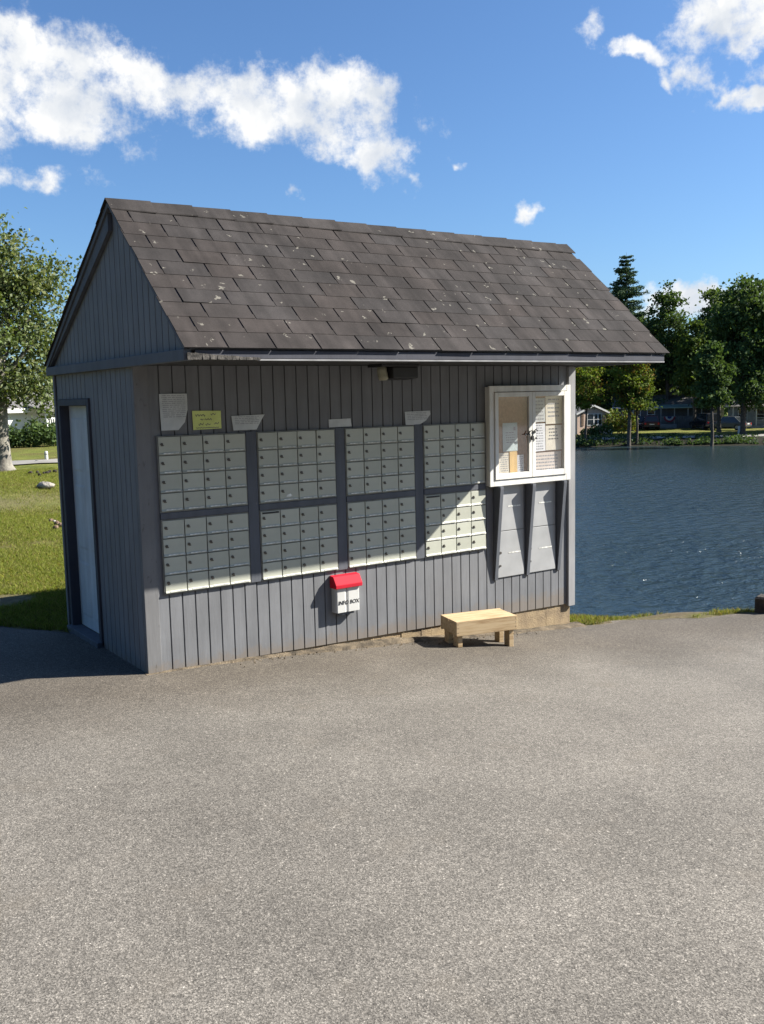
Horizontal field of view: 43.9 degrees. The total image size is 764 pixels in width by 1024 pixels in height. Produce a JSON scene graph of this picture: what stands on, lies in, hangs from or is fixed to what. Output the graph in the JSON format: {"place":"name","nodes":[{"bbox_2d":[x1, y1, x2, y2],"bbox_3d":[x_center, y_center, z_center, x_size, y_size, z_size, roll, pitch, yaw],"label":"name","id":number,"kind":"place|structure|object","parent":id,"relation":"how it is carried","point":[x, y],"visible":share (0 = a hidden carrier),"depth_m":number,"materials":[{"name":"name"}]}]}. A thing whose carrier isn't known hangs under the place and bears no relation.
{"place":"outdoors","nodes":[
{"label":"outdoors","id":0,"kind":"place"},
{"bbox_2d":[0,467,70,631],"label":"lawn grass","id":1,"kind":"structure","parent":0,"point":[53,591],"depth_m":10.71,"materials":[{"name":"plant"}]},
{"bbox_2d":[0,409,763,633],"bbox_3d":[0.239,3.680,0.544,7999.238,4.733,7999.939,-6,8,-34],"label":"ground","id":2,"kind":"structure","parent":0,"point":[29,453],"depth_m":17.77,"materials":[{"name":"plant"}]},
{"bbox_2d":[7,393,54,436],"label":"house","id":3,"kind":"structure","parent":2,"relation":"on","point":[18,413],"depth_m":48.28,"materials":[{"name":"white"}]},
{"bbox_2d":[8,423,56,447],"bbox_3d":[-12.958,-2.627,34.051,2.768,1.123,0.915,-4,7,-21],"label":"hedge","id":4,"kind":"object","parent":2,"relation":"on","point":[17,438],"visible":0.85,"depth_m":34.02,"materials":[{"name":"green plant"}]},
{"bbox_2d":[0,207,81,470],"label":"broadleaf tree","id":5,"kind":"object","parent":2,"relation":"on","point":[22,290],"visible":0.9,"depth_m":21.27,"materials":[{"name":"green plant"}]},
{"bbox_2d":[44,198,669,673],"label":"mail shed","id":6,"kind":"structure","parent":2,"relation":"on","point":[286,322],"depth_m":6.63,"materials":[{"name":"grey paint"}]},
{"bbox_2d":[69,406,98,632],"bbox_3d":[-2.227,0.062,7.159,0.085,1.718,0.636,-6,8,-34],"label":"door","id":7,"kind":"structure","parent":6,"relation":"in","point":[77,414],"depth_m":7.24,"materials":[{"name":"paint"}]},
{"bbox_2d":[159,394,186,430],"bbox_3d":[-1.353,-0.652,6.174,0.192,0.236,0.017,-6,8,-34],"label":"paper notice","id":8,"kind":"object","parent":6,"relation":"attached to","point":[173,410],"visible":1,"depth_m":6.17,"materials":[{"name":"paper"}]},
{"bbox_2d":[156,432,247,512],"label":"mailbox bank","id":9,"kind":"structure","parent":6,"relation":"attached to","point":[201,471],"depth_m":6.31,"materials":[{"name":"metal"}]},
{"bbox_2d":[158,437,180,454],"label":"door","id":10,"kind":"structure","parent":9,"relation":"in","point":[166,445],"depth_m":6.16,"materials":[{"name":"metal"}]},
{"bbox_2d":[159,455,181,473],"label":"door","id":11,"kind":"structure","parent":9,"relation":"in","point":[167,464],"depth_m":6.18,"materials":[{"name":"metal"}]},
{"bbox_2d":[160,474,182,492],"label":"door","id":12,"kind":"structure","parent":9,"relation":"in","point":[168,483],"depth_m":6.20,"materials":[{"name":"metal"}]},
{"bbox_2d":[161,493,183,511],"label":"door","id":13,"kind":"structure","parent":9,"relation":"in","point":[172,501],"depth_m":6.21,"materials":[{"name":"metal"}]},
{"bbox_2d":[181,436,202,453],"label":"door","id":14,"kind":"structure","parent":9,"relation":"in","point":[189,444],"depth_m":6.25,"materials":[{"name":"metal"}]},
{"bbox_2d":[181,454,203,472],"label":"door","id":15,"kind":"structure","parent":9,"relation":"in","point":[190,463],"depth_m":6.27,"materials":[{"name":"metal"}]},
{"bbox_2d":[182,472,204,490],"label":"door","id":16,"kind":"structure","parent":9,"relation":"in","point":[191,481],"depth_m":6.28,"materials":[{"name":"metal"}]},
{"bbox_2d":[183,491,204,509],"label":"door","id":17,"kind":"structure","parent":9,"relation":"in","point":[192,500],"depth_m":6.30,"materials":[{"name":"metal"}]},
{"bbox_2d":[203,453,224,470],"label":"door","id":18,"kind":"structure","parent":9,"relation":"in","point":[214,461],"depth_m":6.36,"materials":[{"name":"metal"}]},
{"bbox_2d":[203,435,224,452],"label":"door","id":19,"kind":"structure","parent":9,"relation":"in","point":[211,443],"depth_m":6.34,"materials":[{"name":"metal"}]},
{"bbox_2d":[204,471,225,489],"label":"door","id":20,"kind":"structure","parent":9,"relation":"in","point":[213,480],"depth_m":6.37,"materials":[{"name":"metal"}]},
{"bbox_2d":[205,489,226,507],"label":"door","id":21,"kind":"structure","parent":9,"relation":"in","point":[214,498],"depth_m":6.39,"materials":[{"name":"metal"}]},
{"bbox_2d":[224,434,244,451],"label":"door","id":22,"kind":"structure","parent":9,"relation":"in","point":[233,442],"depth_m":6.43,"materials":[{"name":"metal"}]},
{"bbox_2d":[225,452,245,469],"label":"door","id":23,"kind":"structure","parent":9,"relation":"in","point":[233,460],"depth_m":6.45,"materials":[{"name":"metal"}]},
{"bbox_2d":[226,470,246,487],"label":"door","id":24,"kind":"structure","parent":9,"relation":"in","point":[234,478],"depth_m":6.46,"materials":[{"name":"metal"}]},
{"bbox_2d":[227,488,246,505],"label":"door","id":25,"kind":"structure","parent":9,"relation":"in","point":[235,496],"depth_m":6.48,"materials":[{"name":"metal"}]},
{"bbox_2d":[160,512,250,594],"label":"mailbox bank","id":26,"kind":"structure","parent":6,"relation":"attached to","point":[205,552],"depth_m":6.38,"materials":[{"name":"metal"}]},
{"bbox_2d":[162,519,184,538],"bbox_3d":[-1.372,0.112,6.232,0.150,0.115,0.014,-6,8,-34],"label":"door","id":27,"kind":"structure","parent":26,"relation":"in","point":[173,528],"depth_m":6.23,"materials":[{"name":"metal"}]},
{"bbox_2d":[163,538,185,556],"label":"door","id":28,"kind":"structure","parent":26,"relation":"in","point":[171,547],"depth_m":6.25,"materials":[{"name":"metal"}]},
{"bbox_2d":[164,556,186,574],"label":"door","id":29,"kind":"structure","parent":26,"relation":"in","point":[172,565],"depth_m":6.26,"materials":[{"name":"metal"}]},
{"bbox_2d":[165,574,186,593],"bbox_3d":[-1.363,0.475,6.276,0.150,0.115,0.014,-6,8,-34],"label":"door","id":30,"kind":"structure","parent":26,"relation":"in","point":[174,583],"depth_m":6.27,"materials":[{"name":"metal"}]},
{"bbox_2d":[184,517,206,535],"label":"door","id":31,"kind":"structure","parent":26,"relation":"in","point":[194,526],"depth_m":6.32,"materials":[{"name":"metal"}]},
{"bbox_2d":[185,535,206,554],"bbox_3d":[-1.240,0.220,6.335,0.150,0.115,0.014,-6,9,-35],"label":"door","id":32,"kind":"structure","parent":26,"relation":"in","point":[196,544],"depth_m":6.33,"materials":[{"name":"metal"}]},
{"bbox_2d":[186,553,207,572],"bbox_3d":[-1.238,0.341,6.350,0.150,0.115,0.014,-6,8,-35],"label":"door","id":33,"kind":"structure","parent":26,"relation":"in","point":[197,562],"depth_m":6.35,"materials":[{"name":"metal"}]},
{"bbox_2d":[187,571,208,590],"bbox_3d":[-1.235,0.462,6.365,0.150,0.115,0.014,-6,8,-34],"label":"door","id":34,"kind":"structure","parent":26,"relation":"in","point":[197,580],"depth_m":6.36,"materials":[{"name":"metal"}]},
{"bbox_2d":[206,515,227,533],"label":"door","id":35,"kind":"structure","parent":26,"relation":"in","point":[215,524],"depth_m":6.41,"materials":[{"name":"metal"}]},
{"bbox_2d":[207,533,227,551],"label":"door","id":36,"kind":"structure","parent":26,"relation":"in","point":[216,542],"depth_m":6.42,"materials":[{"name":"metal"}]},
{"bbox_2d":[208,551,228,569],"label":"door","id":37,"kind":"structure","parent":26,"relation":"in","point":[216,560],"depth_m":6.44,"materials":[{"name":"metal"}]},
{"bbox_2d":[209,568,229,586],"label":"door","id":38,"kind":"structure","parent":26,"relation":"in","point":[220,577],"depth_m":6.45,"materials":[{"name":"metal"}]},
{"bbox_2d":[228,531,248,548],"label":"door","id":39,"kind":"structure","parent":26,"relation":"in","point":[240,539],"depth_m":6.51,"materials":[{"name":"metal"}]},
{"bbox_2d":[228,513,248,531],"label":"door","id":40,"kind":"structure","parent":26,"relation":"in","point":[236,522],"depth_m":6.50,"materials":[{"name":"metal"}]},
{"bbox_2d":[229,548,249,566],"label":"door","id":41,"kind":"structure","parent":26,"relation":"in","point":[238,557],"depth_m":6.53,"materials":[{"name":"metal"}]},
{"bbox_2d":[230,565,250,583],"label":"door","id":42,"kind":"structure","parent":26,"relation":"in","point":[241,574],"depth_m":6.54,"materials":[{"name":"metal"}]},
{"bbox_2d":[192,411,220,429],"bbox_3d":[-1.167,-0.614,6.317,0.207,0.126,0.005,-6,8,-34],"label":"paper note","id":43,"kind":"object","parent":6,"relation":"attached to","point":[206,420],"visible":1,"depth_m":6.32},
{"bbox_2d":[231,414,264,429],"bbox_3d":[-0.913,-0.614,6.490,0.253,0.102,0.011,-6,8,-35],"label":"paper notice","id":44,"kind":"object","parent":6,"relation":"attached to","point":[247,422],"visible":1,"depth_m":6.48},
{"bbox_2d":[256,429,336,503],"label":"mailbox bank","id":45,"kind":"structure","parent":6,"relation":"attached to","point":[295,465],"depth_m":6.72,"materials":[{"name":"metal"}]},
{"bbox_2d":[257,432,277,449],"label":"door","id":46,"kind":"structure","parent":45,"relation":"in","point":[266,441],"depth_m":6.57,"materials":[{"name":"metal"}]},
{"bbox_2d":[258,450,277,467],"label":"door","id":47,"kind":"structure","parent":45,"relation":"in","point":[267,458],"depth_m":6.59,"materials":[{"name":"metal"}]},
{"bbox_2d":[259,467,278,484],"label":"door","id":48,"kind":"structure","parent":45,"relation":"in","point":[267,476],"depth_m":6.60,"materials":[{"name":"metal"}]},
{"bbox_2d":[259,485,279,502],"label":"door","id":49,"kind":"structure","parent":45,"relation":"in","point":[270,493],"depth_m":6.62,"materials":[{"name":"metal"}]},
{"bbox_2d":[277,431,296,448],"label":"door","id":50,"kind":"structure","parent":45,"relation":"in","point":[285,439],"depth_m":6.66,"materials":[{"name":"metal"}]},
{"bbox_2d":[278,449,297,465],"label":"door","id":51,"kind":"structure","parent":45,"relation":"in","point":[286,457],"depth_m":6.68,"materials":[{"name":"metal"}]},
{"bbox_2d":[279,466,297,483],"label":"door","id":52,"kind":"structure","parent":45,"relation":"in","point":[286,474],"depth_m":6.69,"materials":[{"name":"metal"}]},
{"bbox_2d":[279,483,298,500],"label":"door","id":53,"kind":"structure","parent":45,"relation":"in","point":[285,489],"depth_m":6.70,"materials":[{"name":"metal"}]},
{"bbox_2d":[297,431,315,447],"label":"door","id":54,"kind":"structure","parent":45,"relation":"in","point":[304,438],"depth_m":6.75,"materials":[{"name":"metal"}]},
{"bbox_2d":[298,465,316,481],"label":"door","id":55,"kind":"structure","parent":45,"relation":"in","point":[307,473],"depth_m":6.78,"materials":[{"name":"metal"}]},
{"bbox_2d":[298,448,316,464],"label":"door","id":56,"kind":"structure","parent":45,"relation":"in","point":[306,456],"depth_m":6.76,"materials":[{"name":"metal"}]},
{"bbox_2d":[299,482,317,498],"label":"door","id":57,"kind":"structure","parent":45,"relation":"in","point":[308,490],"depth_m":6.80,"materials":[{"name":"metal"}]},
{"bbox_2d":[316,430,334,446],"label":"door","id":58,"kind":"structure","parent":45,"relation":"in","point":[323,437],"depth_m":6.84,"materials":[{"name":"metal"}]},
{"bbox_2d":[317,447,334,463],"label":"door","id":59,"kind":"structure","parent":45,"relation":"in","point":[324,454],"depth_m":6.86,"materials":[{"name":"metal"}]},
{"bbox_2d":[317,464,335,480],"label":"door","id":60,"kind":"structure","parent":45,"relation":"in","point":[324,471],"depth_m":6.87,"materials":[{"name":"metal"}]},
{"bbox_2d":[259,503,338,580],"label":"mailbox bank","id":61,"kind":"structure","parent":6,"relation":"attached to","point":[298,541],"depth_m":6.79,"materials":[{"name":"metal"}]},
{"bbox_2d":[261,527,280,545],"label":"door","id":62,"kind":"structure","parent":61,"relation":"in","point":[269,536],"depth_m":6.65,"materials":[{"name":"metal"}]},
{"bbox_2d":[262,561,281,579],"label":"door","id":63,"kind":"structure","parent":61,"relation":"in","point":[271,570],"depth_m":6.68,"materials":[{"name":"metal"}]},
{"bbox_2d":[262,544,281,562],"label":"door","id":64,"kind":"structure","parent":61,"relation":"in","point":[270,553],"depth_m":6.67,"materials":[{"name":"metal"}]},
{"bbox_2d":[280,508,299,525],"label":"door","id":65,"kind":"structure","parent":61,"relation":"in","point":[288,516],"depth_m":6.73,"materials":[{"name":"metal"}]},
{"bbox_2d":[281,525,299,542],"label":"door","id":66,"kind":"structure","parent":61,"relation":"in","point":[288,533],"depth_m":6.74,"materials":[{"name":"metal"}]},
{"bbox_2d":[282,559,300,576],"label":"door","id":67,"kind":"structure","parent":61,"relation":"in","point":[289,567],"depth_m":6.77,"materials":[{"name":"metal"}]},
{"bbox_2d":[282,542,300,559],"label":"door","id":68,"kind":"structure","parent":61,"relation":"in","point":[289,550],"depth_m":6.76,"materials":[{"name":"metal"}]},
{"bbox_2d":[300,523,318,540],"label":"door","id":69,"kind":"structure","parent":61,"relation":"in","point":[307,531],"depth_m":6.83,"materials":[{"name":"metal"}]},
{"bbox_2d":[300,506,318,523],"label":"door","id":70,"kind":"structure","parent":61,"relation":"in","point":[308,514],"depth_m":6.82,"materials":[{"name":"metal"}]},
{"bbox_2d":[301,556,319,573],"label":"door","id":71,"kind":"structure","parent":61,"relation":"in","point":[311,564],"depth_m":6.86,"materials":[{"name":"metal"}]},
{"bbox_2d":[301,540,319,557],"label":"door","id":72,"kind":"structure","parent":61,"relation":"in","point":[308,548],"depth_m":6.85,"materials":[{"name":"metal"}]},
{"bbox_2d":[330,572,361,614],"bbox_3d":[-0.264,0.610,7.029,0.233,0.296,0.089,-6,8,-34],"label":"info box","id":73,"kind":"object","parent":6,"relation":"attached to","point":[345,592],"visible":1,"depth_m":7.00,"materials":[{"name":"white plastic"}]},
{"bbox_2d":[344,425,414,495],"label":"mailbox bank","id":74,"kind":"structure","parent":6,"relation":"attached to","point":[379,459],"depth_m":7.13,"materials":[{"name":"metal"}]},
{"bbox_2d":[346,496,415,568],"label":"mailbox bank","id":75,"kind":"structure","parent":6,"relation":"attached to","point":[381,531],"depth_m":7.19,"materials":[{"name":"metal"}]},
{"bbox_2d":[368,364,418,380],"bbox_3d":[0.083,-1.007,6.840,0.332,0.115,0.180,-6,8,-34],"label":"floodlight","id":76,"kind":"object","parent":6,"relation":"attached to","point":[397,371],"visible":1,"depth_m":6.76,"materials":[{"name":"black metal"}]},
{"bbox_2d":[405,411,429,424],"bbox_3d":[0.277,-0.726,7.314,0.247,0.107,0.009,-6,8,-34],"label":"paper notice","id":77,"kind":"object","parent":6,"relation":"attached to","point":[415,417],"visible":1,"depth_m":7.31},
{"bbox_2d":[422,422,485,488],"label":"mailbox bank","id":78,"kind":"structure","parent":6,"relation":"attached to","point":[453,454],"depth_m":7.54,"materials":[{"name":"metal"}]},
{"bbox_2d":[424,489,485,557],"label":"mailbox bank","id":79,"kind":"structure","parent":6,"relation":"attached to","point":[454,522],"depth_m":7.60,"materials":[{"name":"metal"}]},
{"bbox_2d":[498,484,523,577],"bbox_3d":[1.084,0.152,7.968,0.300,0.790,0.019,-6,8,-34],"label":"parcel locker","id":80,"kind":"object","parent":6,"relation":"attached to","point":[511,559],"visible":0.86,"depth_m":7.98,"materials":[{"name":"metal"}]},
{"bbox_2d":[485,385,569,580],"bbox_3d":[1.252,-0.256,7.995,0.924,1.612,0.096,-6,8,-34],"label":"notice board","id":81,"kind":"object","parent":6,"relation":"attached to","point":[509,404],"visible":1,"depth_m":7.91,"materials":[{"name":"white paint"}]},
{"bbox_2d":[503,422,517,451],"bbox_3d":[1.061,-0.620,7.840,0.165,0.235,0.007,-6,8,-34],"label":"posted sheet","id":82,"kind":"object","parent":81,"relation":"attached to","point":[510,441],"visible":1,"depth_m":7.84,"materials":[{"name":"white paper"}]},
{"bbox_2d":[494,392,531,479],"bbox_3d":[1.083,-0.631,7.820,0.409,0.710,0.024,-6,8,-34],"label":"door","id":83,"kind":"structure","parent":81,"relation":"in","point":[528,473],"depth_m":7.80,"materials":[{"name":"white paint"}]},
{"bbox_2d":[536,451,561,470],"bbox_3d":[1.423,-0.426,8.113,0.320,0.175,0.008,-6,8,-34],"label":"posted sheet","id":84,"kind":"object","parent":81,"relation":"attached to","point":[547,460],"visible":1,"depth_m":8.12,"materials":[{"name":"white paper"}]},
{"bbox_2d":[532,391,566,476],"bbox_3d":[1.421,-0.667,8.053,0.409,0.710,0.024,-6,8,-34],"label":"door","id":85,"kind":"structure","parent":81,"relation":"in","point":[563,470],"depth_m":8.08,"materials":[{"name":"white paint"}]},
{"bbox_2d":[545,396,561,423],"bbox_3d":[1.468,-0.872,8.098,0.195,0.235,0.008,-6,8,-34],"label":"posted sheet","id":86,"kind":"object","parent":81,"relation":"attached to","point":[553,407],"visible":1,"depth_m":8.10,"materials":[{"name":"beige paper"}]},
{"bbox_2d":[546,425,561,449],"bbox_3d":[1.472,-0.638,8.124,0.190,0.210,0.006,-6,8,-34],"label":"posted sheet","id":87,"kind":"object","parent":81,"relation":"attached to","point":[553,438],"visible":1,"depth_m":8.12,"materials":[{"name":"beige paper"}]},
{"bbox_2d":[530,481,554,572],"bbox_3d":[1.377,0.121,8.171,0.330,0.790,0.019,-6,8,-34],"label":"parcel locker","id":88,"kind":"object","parent":6,"relation":"attached to","point":[543,549],"visible":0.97,"depth_m":8.18,"materials":[{"name":"metal"}]},
{"bbox_2d":[0,613,763,1023],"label":"parking lot","id":89,"kind":"structure","parent":2,"relation":"on","point":[556,827],"depth_m":3.81,"materials":[{"name":"asphalt"}]},
{"bbox_2d":[144,621,585,674],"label":"dirt","id":90,"kind":"structure","parent":89,"relation":"on","point":[363,644],"depth_m":7.18,"materials":[{"name":"soil"}]},
{"bbox_2d":[441,608,516,647],"bbox_3d":[0.764,0.940,7.478,0.528,0.260,0.289,-4,7,-21],"label":"step stool","id":91,"kind":"object","parent":89,"relation":"on","point":[456,627],"visible":1,"depth_m":7.39,"materials":[{"name":"brown wood"}]},
{"bbox_2d":[575,366,609,441],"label":"broadleaf tree","id":92,"kind":"object","parent":2,"relation":"on","point":[584,399],"visible":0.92,"depth_m":89.03,"materials":[{"name":"green plant"}]},
{"bbox_2d":[575,405,611,434],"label":"cottage","id":93,"kind":"structure","parent":2,"relation":"on","point":[595,416],"depth_m":102.88,"materials":[{"name":"grey"}]},
{"bbox_2d":[601,408,638,432],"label":"bush","id":94,"kind":"object","parent":2,"relation":"on","point":[618,417],"visible":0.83,"depth_m":103.09,"materials":[{"name":"green plant"}]},
{"bbox_2d":[602,363,654,445],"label":"broadleaf tree","id":95,"kind":"object","parent":2,"relation":"on","point":[625,378],"visible":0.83,"depth_m":87.14,"materials":[{"name":"green plant"}]},
{"bbox_2d":[591,252,680,410],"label":"spruce tree","id":96,"kind":"object","parent":2,"relation":"on","point":[623,292],"visible":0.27,"depth_m":119.04,"materials":[{"name":"green plant"}]},
{"bbox_2d":[619,369,661,443],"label":"broadleaf tree","id":97,"kind":"object","parent":2,"relation":"on","point":[645,401],"visible":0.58,"depth_m":87.51,"materials":[{"name":"green plant"}]},
{"bbox_2d":[612,394,707,428],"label":"house","id":98,"kind":"structure","parent":2,"relation":"on","point":[675,406],"depth_m":116.35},
{"bbox_2d":[638,279,694,399],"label":"broadleaf tree","id":99,"kind":"object","parent":2,"relation":"on","point":[675,321],"visible":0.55,"depth_m":115.91,"materials":[{"name":"green plant"}]},
{"bbox_2d":[575,432,763,446],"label":"bank plants","id":100,"kind":"object","parent":2,"relation":"on","point":[705,438],"visible":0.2,"depth_m":89.19,"materials":[{"name":"green plant"}]},
{"bbox_2d":[669,317,706,428],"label":"broadleaf tree","id":101,"kind":"object","parent":2,"relation":"on","point":[684,376],"visible":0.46,"depth_m":109.22,"materials":[{"name":"green plant"}]},
{"bbox_2d":[674,285,727,427],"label":"broadleaf tree","id":102,"kind":"object","parent":2,"relation":"on","point":[704,315],"visible":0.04,"depth_m":112.16,"materials":[{"name":"green plant"}]},
{"bbox_2d":[688,302,737,431],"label":"broadleaf tree","id":103,"kind":"object","parent":2,"relation":"on","point":[717,409],"visible":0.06,"depth_m":100.94,"materials":[{"name":"green plant"}]},
{"bbox_2d":[687,340,739,445],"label":"broadleaf tree","id":104,"kind":"object","parent":2,"relation":"on","point":[712,376],"visible":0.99,"depth_m":84.03,"materials":[{"name":"green plant"}]},
{"bbox_2d":[705,416,751,429],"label":"parked car","id":105,"kind":"object","parent":2,"relation":"on","point":[730,422],"visible":0.46,"depth_m":104.83,"materials":[{"name":"grey paint"}]},
{"bbox_2d":[696,272,763,433],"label":"broadleaf tree","id":106,"kind":"object","parent":2,"relation":"on","point":[737,326],"visible":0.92,"depth_m":92.53,"materials":[{"name":"green plant"}]},
{"bbox_2d":[725,396,763,427],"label":"house","id":107,"kind":"structure","parent":2,"relation":"on","point":[755,418],"depth_m":111.17,"materials":[{"name":"grey"}]},
{"bbox_2d":[0,0,763,384],"label":"sky","id":108,"kind":"structure","parent":0,"point":[605,130],"materials":[{"name":"blue"}]},
{"bbox_2d":[570,607,754,624],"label":"bank grass","id":109,"kind":"structure","parent":0,"point":[574,617],"depth_m":8.95,"materials":[{"name":"plant"}]},
{"bbox_2d":[570,445,763,617],"bbox_3d":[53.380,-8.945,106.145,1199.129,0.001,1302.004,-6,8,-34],"label":"lake","id":110,"kind":"structure","parent":0,"point":[665,529],"depth_m":34.44,"materials":[{"name":"blue liquid"}]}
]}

